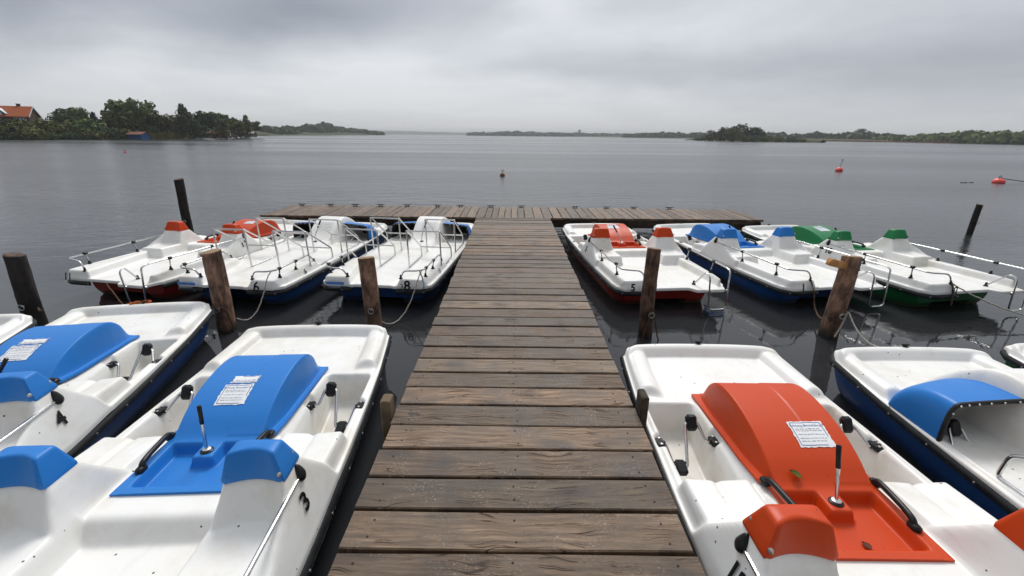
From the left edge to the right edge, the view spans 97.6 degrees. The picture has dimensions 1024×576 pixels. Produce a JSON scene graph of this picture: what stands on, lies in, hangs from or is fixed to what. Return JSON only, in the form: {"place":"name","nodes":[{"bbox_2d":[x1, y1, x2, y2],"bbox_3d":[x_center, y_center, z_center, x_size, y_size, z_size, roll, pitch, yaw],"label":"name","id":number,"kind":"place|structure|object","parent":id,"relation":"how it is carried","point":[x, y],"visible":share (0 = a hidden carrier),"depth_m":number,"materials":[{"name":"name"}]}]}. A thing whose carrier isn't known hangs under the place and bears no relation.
{"place":"outdoors","nodes":[
{"label":"outdoors","id":0,"kind":"place"},
{"bbox_2d":[0,127,370,139],"bbox_3d":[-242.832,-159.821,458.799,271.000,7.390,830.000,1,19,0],"label":"shore land","id":1,"kind":"structure","parent":0,"point":[302,133],"depth_m":526.45,"materials":[{"name":"green plant"}]},
{"bbox_2d":[0,118,15,131],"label":"shore bush","id":2,"kind":"object","parent":1,"relation":"on","point":[3,121],"visible":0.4,"depth_m":104.20,"materials":[{"name":"green plant"}]},
{"bbox_2d":[0,131,21,139],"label":"shore bush","id":3,"kind":"object","parent":1,"relation":"on","point":[8,136],"visible":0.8,"depth_m":101.82,"materials":[{"name":"green plant"}]},
{"bbox_2d":[0,104,42,124],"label":"lakeside house","id":4,"kind":"structure","parent":1,"relation":"on","point":[30,114],"depth_m":120.75,"materials":[{"name":"tile"}]},
{"bbox_2d":[0,119,50,139],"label":"shore bush","id":5,"kind":"object","parent":1,"relation":"on","point":[19,125],"visible":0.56,"depth_m":104.60,"materials":[{"name":"green plant"}]},
{"bbox_2d":[13,129,50,139],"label":"shore bush","id":6,"kind":"object","parent":1,"relation":"on","point":[30,135],"visible":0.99,"depth_m":102.98,"materials":[{"name":"green plant"}]},
{"bbox_2d":[26,117,69,139],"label":"shore bush","id":7,"kind":"object","parent":1,"relation":"on","point":[56,127],"visible":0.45,"depth_m":111.39,"materials":[{"name":"green plant"}]},
{"bbox_2d":[47,108,74,126],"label":"broadleaf tree","id":8,"kind":"object","parent":1,"relation":"on","point":[56,115],"visible":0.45,"depth_m":123.79,"materials":[{"name":"green plant"}]},
{"bbox_2d":[52,122,80,137],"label":"shore bush","id":9,"kind":"object","parent":1,"relation":"on","point":[69,124],"visible":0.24,"depth_m":115.16,"materials":[{"name":"green plant"}]},
{"bbox_2d":[59,107,89,122],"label":"broadleaf tree","id":10,"kind":"object","parent":1,"relation":"on","point":[78,113],"visible":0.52,"depth_m":126.41,"materials":[{"name":"green plant"}]},
{"bbox_2d":[61,119,106,137],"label":"shore bush","id":11,"kind":"object","parent":1,"relation":"on","point":[80,124],"visible":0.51,"depth_m":118.46,"materials":[{"name":"green plant"}]},
{"bbox_2d":[83,112,89,127],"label":"conifer tree","id":12,"kind":"object","parent":1,"relation":"on","point":[86,115],"visible":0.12,"depth_m":124.48,"materials":[{"name":"green plant"}]},
{"bbox_2d":[89,112,99,124],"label":"conifer tree","id":13,"kind":"object","parent":1,"relation":"on","point":[93,116],"visible":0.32,"depth_m":131.05,"materials":[{"name":"green plant"}]},
{"bbox_2d":[92,126,121,138],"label":"shore bush","id":14,"kind":"object","parent":1,"relation":"on","point":[113,135],"visible":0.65,"depth_m":121.01,"materials":[{"name":"green plant"}]},
{"bbox_2d":[98,108,141,128],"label":"broadleaf tree","id":15,"kind":"object","parent":1,"relation":"on","point":[111,113],"visible":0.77,"depth_m":127.45,"materials":[{"name":"green plant"}]},
{"bbox_2d":[112,127,131,138],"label":"shore bush","id":16,"kind":"object","parent":1,"relation":"on","point":[123,131],"visible":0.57,"depth_m":124.78,"materials":[{"name":"green plant"}]},
{"bbox_2d":[100,97,159,128],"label":"broadleaf tree","id":17,"kind":"object","parent":1,"relation":"on","point":[146,112],"visible":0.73,"depth_m":129.08,"materials":[{"name":"green plant"}]},
{"bbox_2d":[8,134,268,139],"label":"shore reeds","id":18,"kind":"object","parent":1,"relation":"on","point":[123,137],"visible":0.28,"depth_m":119.11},
{"bbox_2d":[130,124,161,132],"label":"shore bush","id":19,"kind":"object","parent":1,"relation":"on","point":[152,128],"visible":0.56,"depth_m":131.50,"materials":[{"name":"green plant"}]},
{"bbox_2d":[139,113,178,127],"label":"broadleaf tree","id":20,"kind":"object","parent":1,"relation":"on","point":[166,121],"visible":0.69,"depth_m":135.70,"materials":[{"name":"green plant"}]},
{"bbox_2d":[153,125,184,138],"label":"shore bush","id":21,"kind":"object","parent":1,"relation":"on","point":[166,129],"visible":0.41,"depth_m":137.26,"materials":[{"name":"green plant"}]},
{"bbox_2d":[172,103,200,132],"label":"conifer tree","id":22,"kind":"object","parent":1,"relation":"on","point":[182,116],"visible":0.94,"depth_m":139.80,"materials":[{"name":"green plant"}]},
{"bbox_2d":[190,125,210,138],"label":"shore bush","id":23,"kind":"object","parent":1,"relation":"on","point":[202,131],"visible":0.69,"depth_m":145.99,"materials":[{"name":"green plant"}]},
{"bbox_2d":[192,111,218,129],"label":"broadleaf tree","id":24,"kind":"object","parent":1,"relation":"on","point":[203,118],"visible":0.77,"depth_m":147.85,"materials":[{"name":"green plant"}]},
{"bbox_2d":[205,111,234,130],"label":"broadleaf tree","id":25,"kind":"object","parent":1,"relation":"on","point":[219,117],"visible":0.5,"depth_m":155.39,"materials":[{"name":"green plant"}]},
{"bbox_2d":[221,117,244,129],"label":"broadleaf tree","id":26,"kind":"object","parent":1,"relation":"on","point":[239,124],"visible":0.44,"depth_m":168.18,"materials":[{"name":"green plant"}]},
{"bbox_2d":[227,126,251,137],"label":"shore bush","id":27,"kind":"object","parent":1,"relation":"on","point":[240,133],"visible":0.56,"depth_m":179.36,"materials":[{"name":"green plant"}]},
{"bbox_2d":[242,115,252,132],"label":"conifer tree","id":28,"kind":"object","parent":1,"relation":"on","point":[247,124],"visible":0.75,"depth_m":183.38,"materials":[{"name":"green plant"}]},
{"bbox_2d":[250,121,262,130],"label":"broadleaf tree","id":29,"kind":"object","parent":1,"relation":"on","point":[255,126],"visible":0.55,"depth_m":197.33,"materials":[{"name":"green plant"}]},
{"bbox_2d":[258,121,384,134],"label":"headland wood","id":30,"kind":"object","parent":1,"relation":"on","point":[323,127],"visible":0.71,"depth_m":578.72,"materials":[{"name":"green plant"}]},
{"bbox_2d":[379,130,570,134],"bbox_3d":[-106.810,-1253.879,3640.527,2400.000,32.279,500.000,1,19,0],"label":"hills","id":31,"kind":"structure","parent":0,"point":[419,133],"depth_m":3461.43,"materials":[{"name":"plant"}]},
{"bbox_2d":[0,134,1023,575],"bbox_3d":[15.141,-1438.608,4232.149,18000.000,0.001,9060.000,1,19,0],"label":"water","id":32,"kind":"structure","parent":0,"point":[62,202],"depth_m":15.00,"materials":[{"name":"grey liquid"}]},
{"bbox_2d":[0,314,36,345],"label":"pedal boat","id":33,"kind":"object","parent":32,"relation":"on","point":[12,325],"visible":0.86,"depth_m":4.22,"materials":[{"name":"white plastic"}]},
{"bbox_2d":[2,252,48,325],"bbox_3d":[-5.314,0.518,5.042,0.214,1.863,0.224,1,19,0],"label":"mooring post","id":34,"kind":"object","parent":32,"relation":"in","point":[23,285],"visible":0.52,"depth_m":4.82,"materials":[{"name":"brown wood"}]},
{"bbox_2d":[45,132,63,139],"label":"shore bush","id":35,"kind":"object","parent":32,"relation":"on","point":[53,135],"visible":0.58,"depth_m":108.20,"materials":[{"name":"green plant"}]},
{"bbox_2d":[60,131,82,138],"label":"shore bush","id":36,"kind":"object","parent":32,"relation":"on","point":[68,135],"visible":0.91,"depth_m":111.70,"materials":[{"name":"green plant"}]},
{"bbox_2d":[73,131,108,139],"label":"shore bush","id":37,"kind":"object","parent":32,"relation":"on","point":[88,135],"visible":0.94,"depth_m":115.02,"materials":[{"name":"green plant"}]},
{"bbox_2d":[0,301,214,457],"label":"pedal boat","id":38,"kind":"object","parent":32,"relation":"on","point":[74,383],"visible":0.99,"depth_m":3.36,"materials":[{"name":"white plastic"}]},
{"bbox_2d":[127,300,151,304],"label":"mooring rope","id":39,"kind":"object","parent":38,"relation":"on","point":[139,302],"visible":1,"depth_m":4.61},
{"bbox_2d":[106,283,122,304],"bbox_3d":[-4.582,0.194,5.307,1.184,0.294,0.024,14,23,34],"label":"mooring rope","id":40,"kind":"object","parent":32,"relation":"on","point":[114,293],"visible":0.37,"depth_m":5.48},
{"bbox_2d":[125,132,150,138],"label":"boathouse","id":41,"kind":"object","parent":32,"relation":"on","point":[138,135],"visible":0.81,"depth_m":124.80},
{"bbox_2d":[149,132,187,138],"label":"reed bed","id":42,"kind":"object","parent":32,"relation":"in","point":[163,135],"visible":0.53,"depth_m":131.85,"materials":[{"name":"green plant"}]},
{"bbox_2d":[176,127,190,138],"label":"shore bush","id":43,"kind":"object","parent":32,"relation":"on","point":[186,133],"visible":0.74,"depth_m":140.43,"materials":[{"name":"green plant"}]},
{"bbox_2d":[174,178,193,231],"bbox_3d":[-7.005,-1.260,9.725,0.218,2.178,0.217,1,19,0],"label":"mooring post","id":44,"kind":"object","parent":32,"relation":"in","point":[180,188],"visible":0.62,"depth_m":9.50,"materials":[{"name":"brown wood"}]},
{"bbox_2d":[65,219,311,302],"bbox_3d":[-4.813,-0.654,7.425,1.529,0.951,3.970,4,19,9],"label":"pedal boat","id":45,"kind":"object","parent":32,"relation":"on","point":[153,269],"visible":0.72,"depth_m":6.48,"materials":[{"name":"white plastic"}]},
{"bbox_2d":[0,322,391,575],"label":"pedal boat","id":46,"kind":"object","parent":32,"relation":"on","point":[236,457],"visible":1,"depth_m":2.18,"materials":[{"name":"white plastic"}]},
{"bbox_2d":[199,248,236,333],"bbox_3d":[-3.205,0.511,5.033,0.222,1.924,0.229,1,19,0],"label":"mooring post","id":47,"kind":"object","parent":32,"relation":"in","point":[216,275],"visible":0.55,"depth_m":4.81,"materials":[{"name":"brown wood"}]},
{"bbox_2d":[210,306,235,331],"bbox_3d":[-3.139,0.363,4.852,0.024,0.426,0.238,11,21,28],"label":"mooring rope","id":48,"kind":"object","parent":47,"relation":"attached to","point":[228,315],"visible":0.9,"depth_m":4.89,"materials":[{"name":"fabric"}]},
{"bbox_2d":[236,271,270,320],"bbox_3d":[-3.009,0.104,5.241,0.024,0.478,0.548,7,20,19],"label":"mooring rope","id":49,"kind":"object","parent":47,"relation":"attached to","point":[260,301],"visible":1,"depth_m":5.32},
{"bbox_2d":[210,128,234,138],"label":"shore bush","id":50,"kind":"object","parent":32,"relation":"on","point":[221,133],"visible":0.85,"depth_m":161.95,"materials":[{"name":"green plant"}]},
{"bbox_2d":[247,131,257,136],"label":"boathouse","id":51,"kind":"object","parent":32,"relation":"on","point":[253,133],"visible":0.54,"depth_m":254.32,"materials":[{"name":"white"}]},
{"bbox_2d":[177,216,388,303],"bbox_3d":[-3.311,-0.641,7.269,1.529,1.057,3.902,3,19,6],"label":"pedal boat","id":52,"kind":"object","parent":32,"relation":"on","point":[297,267],"visible":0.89,"depth_m":6.39,"materials":[{"name":"white plastic"}]},
{"bbox_2d":[358,256,382,326],"bbox_3d":[-1.540,0.553,5.042,0.201,1.872,0.214,1,19,0],"label":"mooring post","id":53,"kind":"object","parent":32,"relation":"in","point":[369,286],"visible":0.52,"depth_m":4.81,"materials":[{"name":"brown wood"}]},
{"bbox_2d":[382,270,421,324],"bbox_3d":[-1.284,0.123,5.283,0.024,0.508,0.728,11,21,27],"label":"mooring rope","id":54,"kind":"object","parent":53,"relation":"attached to","point":[408,304],"visible":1,"depth_m":5.39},
{"bbox_2d":[322,216,473,302],"bbox_3d":[-1.548,-0.653,7.358,1.529,1.057,3.902,2,19,5],"label":"pedal boat","id":55,"kind":"object","parent":32,"relation":"on","point":[432,248],"visible":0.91,"depth_m":6.42,"materials":[{"name":"white plastic"}]},
{"bbox_2d":[260,204,763,575],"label":"wooden jetty","id":56,"kind":"object","parent":32,"relation":"in","point":[516,440],"visible":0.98,"depth_m":2.67,"materials":[{"name":"brown wood"}]},
{"bbox_2d":[561,222,730,309],"bbox_3d":[1.850,-0.568,7.380,1.529,0.951,3.970,-1,19,-6],"label":"pedal boat","id":57,"kind":"object","parent":32,"relation":"on","point":[611,258],"visible":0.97,"depth_m":6.56,"materials":[{"name":"white plastic"}]},
{"bbox_2d":[638,247,660,338],"bbox_3d":[1.482,0.534,4.969,0.182,2.015,0.176,1,19,0],"label":"mooring post","id":58,"kind":"object","parent":32,"relation":"in","point":[649,285],"visible":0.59,"depth_m":4.76,"materials":[{"name":"brown wood"}]},
{"bbox_2d":[642,311,651,340],"bbox_3d":[1.455,0.429,4.844,0.089,0.394,0.022,-3,19,-11],"label":"mooring rope","id":59,"kind":"object","parent":58,"relation":"hanging from","point":[646,325],"visible":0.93,"depth_m":4.83,"materials":[{"name":"fabric"}]},
{"bbox_2d":[653,311,658,340],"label":"mooring rope","id":60,"kind":"object","parent":58,"relation":"hanging from","point":[656,327],"visible":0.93,"depth_m":4.85,"materials":[{"name":"fabric"}]},
{"bbox_2d":[652,222,890,306],"bbox_3d":[3.821,-0.580,7.474,1.529,0.951,3.970,-3,19,-10],"label":"pedal boat","id":61,"kind":"object","parent":32,"relation":"on","point":[782,265],"visible":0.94,"depth_m":6.71,"materials":[{"name":"white plastic"}]},
{"bbox_2d":[620,341,1023,575],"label":"pedal boat","id":62,"kind":"object","parent":32,"relation":"on","point":[735,434],"visible":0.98,"depth_m":2.29,"materials":[{"name":"white plastic"}]},
{"bbox_2d":[789,470,802,478],"bbox_3d":[1.460,0.956,2.296,0.074,0.012,0.046,36,32,20],"label":"fallen leaf","id":63,"kind":"object","parent":62,"relation":"on","point":[796,473],"visible":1,"depth_m":2.30,"materials":[{"name":"green plant"}]},
{"bbox_2d":[861,541,871,549],"bbox_3d":[1.601,1.160,2.018,0.045,0.010,0.032,16,24,37],"label":"fallen leaf","id":64,"kind":"object","parent":62,"relation":"on","point":[868,545],"visible":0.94,"depth_m":2.02,"materials":[{"name":"brown plant"}]},
{"bbox_2d":[835,159,843,170],"bbox_3d":[22.419,-8.331,30.623,0.460,0.910,0.460,1,19,0],"label":"mooring buoy","id":65,"kind":"object","parent":32,"relation":"on","point":[839,169],"visible":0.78,"depth_m":30.55,"materials":[{"name":"red plastic"}]},
{"bbox_2d":[817,255,862,339],"bbox_3d":[3.496,0.573,5.028,0.341,1.943,0.221,1,19,0],"label":"mooring post","id":66,"kind":"object","parent":32,"relation":"in","point":[841,293],"visible":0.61,"depth_m":4.81,"materials":[{"name":"brown wood"}]},
{"bbox_2d":[811,279,830,318],"bbox_3d":[3.649,0.192,5.290,0.083,0.334,1.006,7,20,19],"label":"mooring rope","id":67,"kind":"object","parent":66,"relation":"attached to","point":[814,302],"visible":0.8,"depth_m":5.65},
{"bbox_2d":[834,312,847,336],"bbox_3d":[3.571,0.399,4.857,0.136,0.279,0.024,-7,20,-22],"label":"mooring rope","id":68,"kind":"object","parent":66,"relation":"hanging from","point":[838,330],"visible":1,"depth_m":4.85,"materials":[{"name":"grey fabric"}]},
{"bbox_2d":[847,311,901,346],"bbox_3d":[3.499,0.439,4.371,0.033,0.228,1.063,6,19,14],"label":"mooring rope","id":69,"kind":"object","parent":66,"relation":"attached to","point":[862,337],"visible":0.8,"depth_m":4.56,"materials":[{"name":"beige fabric"}]},
{"bbox_2d":[808,139,955,142],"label":"dry reeds","id":70,"kind":"object","parent":32,"relation":"in","point":[888,141],"visible":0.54,"depth_m":341.60,"materials":[{"name":"plant"}]},
{"bbox_2d":[741,224,1023,310],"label":"pedal boat","id":71,"kind":"object","parent":32,"relation":"on","point":[919,278],"visible":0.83,"depth_m":6.37,"materials":[{"name":"white plastic"}]},
{"bbox_2d":[950,282,953,305],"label":"mooring rope","id":72,"kind":"object","parent":71,"relation":"hanging from","point":[952,295],"visible":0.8,"depth_m":5.59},
{"bbox_2d":[952,282,1023,315],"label":"mooring rope","id":73,"kind":"object","parent":71,"relation":"attached to","point":[987,301],"visible":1,"depth_m":5.47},
{"bbox_2d":[830,344,1023,519],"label":"pedal boat","id":74,"kind":"object","parent":32,"relation":"on","point":[953,418],"visible":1,"depth_m":2.91,"materials":[{"name":"white plastic"}]},
{"bbox_2d":[966,204,982,234],"bbox_3d":[10.738,-1.112,10.557,0.155,1.714,0.161,1,19,0],"label":"mooring post","id":75,"kind":"object","parent":32,"relation":"in","point":[974,219],"visible":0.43,"depth_m":10.37,"materials":[{"name":"black wood"}]},
{"bbox_2d":[992,176,1005,182],"bbox_3d":[25.441,-5.623,23.400,0.530,0.481,0.530,1,19,0],"label":"mooring buoy","id":76,"kind":"object","parent":32,"relation":"on","point":[999,180],"visible":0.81,"depth_m":23.29,"materials":[{"name":"red plastic"}]},
{"bbox_2d":[1000,343,1023,368],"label":"pedal boat","id":77,"kind":"object","parent":32,"relation":"on","point":[1012,356],"visible":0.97,"depth_m":3.85,"materials":[{"name":"white plastic"}]},
{"bbox_2d":[0,0,1023,135],"label":"sky","id":78,"kind":"structure","parent":0,"point":[908,67],"materials":[{"name":"grey"}]},
{"bbox_2d":[565,136,899,141],"bbox_3d":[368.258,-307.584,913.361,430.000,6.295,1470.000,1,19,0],"label":"shore land","id":79,"kind":"structure","parent":0,"point":[859,140],"depth_m":454.15,"materials":[{"name":"green plant"}]},
{"bbox_2d":[466,130,626,136],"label":"hazy far wood","id":80,"kind":"object","parent":79,"relation":"on","point":[520,133],"visible":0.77,"depth_m":1428.43,"materials":[{"name":"green plant"}]},
{"bbox_2d":[621,131,899,138],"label":"wood","id":81,"kind":"object","parent":79,"relation":"on","point":[843,135],"visible":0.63,"depth_m":537.60,"materials":[{"name":"green plant"}]},
{"bbox_2d":[869,129,1023,144],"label":"wood","id":82,"kind":"object","parent":79,"relation":"on","point":[972,136],"visible":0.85,"depth_m":295.26,"materials":[{"name":"green plant"}]},
{"bbox_2d":[686,138,825,142],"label":"island land","id":83,"kind":"structure","parent":0,"point":[813,141],"depth_m":250.53,"materials":[{"name":"green plant"}]},
{"bbox_2d":[702,134,714,140],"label":"shore bush","id":84,"kind":"object","parent":83,"relation":"on","point":[706,138],"visible":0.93,"depth_m":277.19,"materials":[{"name":"green plant"}]},
{"bbox_2d":[707,130,717,137],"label":"broadleaf tree","id":85,"kind":"object","parent":83,"relation":"on","point":[710,131],"visible":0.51,"depth_m":282.51,"materials":[{"name":"green plant"}]},
{"bbox_2d":[714,134,724,140],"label":"shore bush","id":86,"kind":"object","parent":83,"relation":"on","point":[716,139],"visible":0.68,"depth_m":272.43,"materials":[{"name":"green plant"}]},
{"bbox_2d":[716,127,731,140],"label":"broadleaf tree","id":87,"kind":"object","parent":83,"relation":"on","point":[721,130],"visible":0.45,"depth_m":268.30,"materials":[{"name":"green plant"}]},
{"bbox_2d":[722,128,742,140],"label":"broadleaf tree","id":88,"kind":"object","parent":83,"relation":"on","point":[734,132],"visible":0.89,"depth_m":253.41,"materials":[{"name":"green plant"}]},
{"bbox_2d":[731,123,750,140],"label":"broadleaf tree","id":89,"kind":"object","parent":83,"relation":"on","point":[742,126],"visible":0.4,"depth_m":261.51,"materials":[{"name":"green plant"}]},
{"bbox_2d":[734,135,749,141],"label":"shore bush","id":90,"kind":"object","parent":83,"relation":"on","point":[745,137],"visible":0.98,"depth_m":246.63,"materials":[{"name":"green plant"}]},
{"bbox_2d":[744,127,762,139],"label":"broadleaf tree","id":91,"kind":"object","parent":83,"relation":"on","point":[757,130],"visible":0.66,"depth_m":257.83,"materials":[{"name":"green plant"}]},
{"bbox_2d":[747,135,763,141],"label":"shore bush","id":92,"kind":"object","parent":83,"relation":"on","point":[755,138],"visible":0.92,"depth_m":246.19,"materials":[{"name":"green plant"}]},
{"bbox_2d":[761,135,774,141],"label":"shore bush","id":93,"kind":"object","parent":83,"relation":"on","point":[769,139],"visible":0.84,"depth_m":245.74,"materials":[{"name":"green plant"}]},
{"bbox_2d":[773,137,785,141],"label":"shore bush","id":94,"kind":"object","parent":83,"relation":"on","point":[780,139],"visible":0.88,"depth_m":246.01,"materials":[{"name":"green plant"}]},
{"bbox_2d":[785,137,796,141],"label":"shore bush","id":95,"kind":"object","parent":83,"relation":"on","point":[791,139],"visible":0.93,"depth_m":245.57,"materials":[{"name":"green plant"}]}
]}

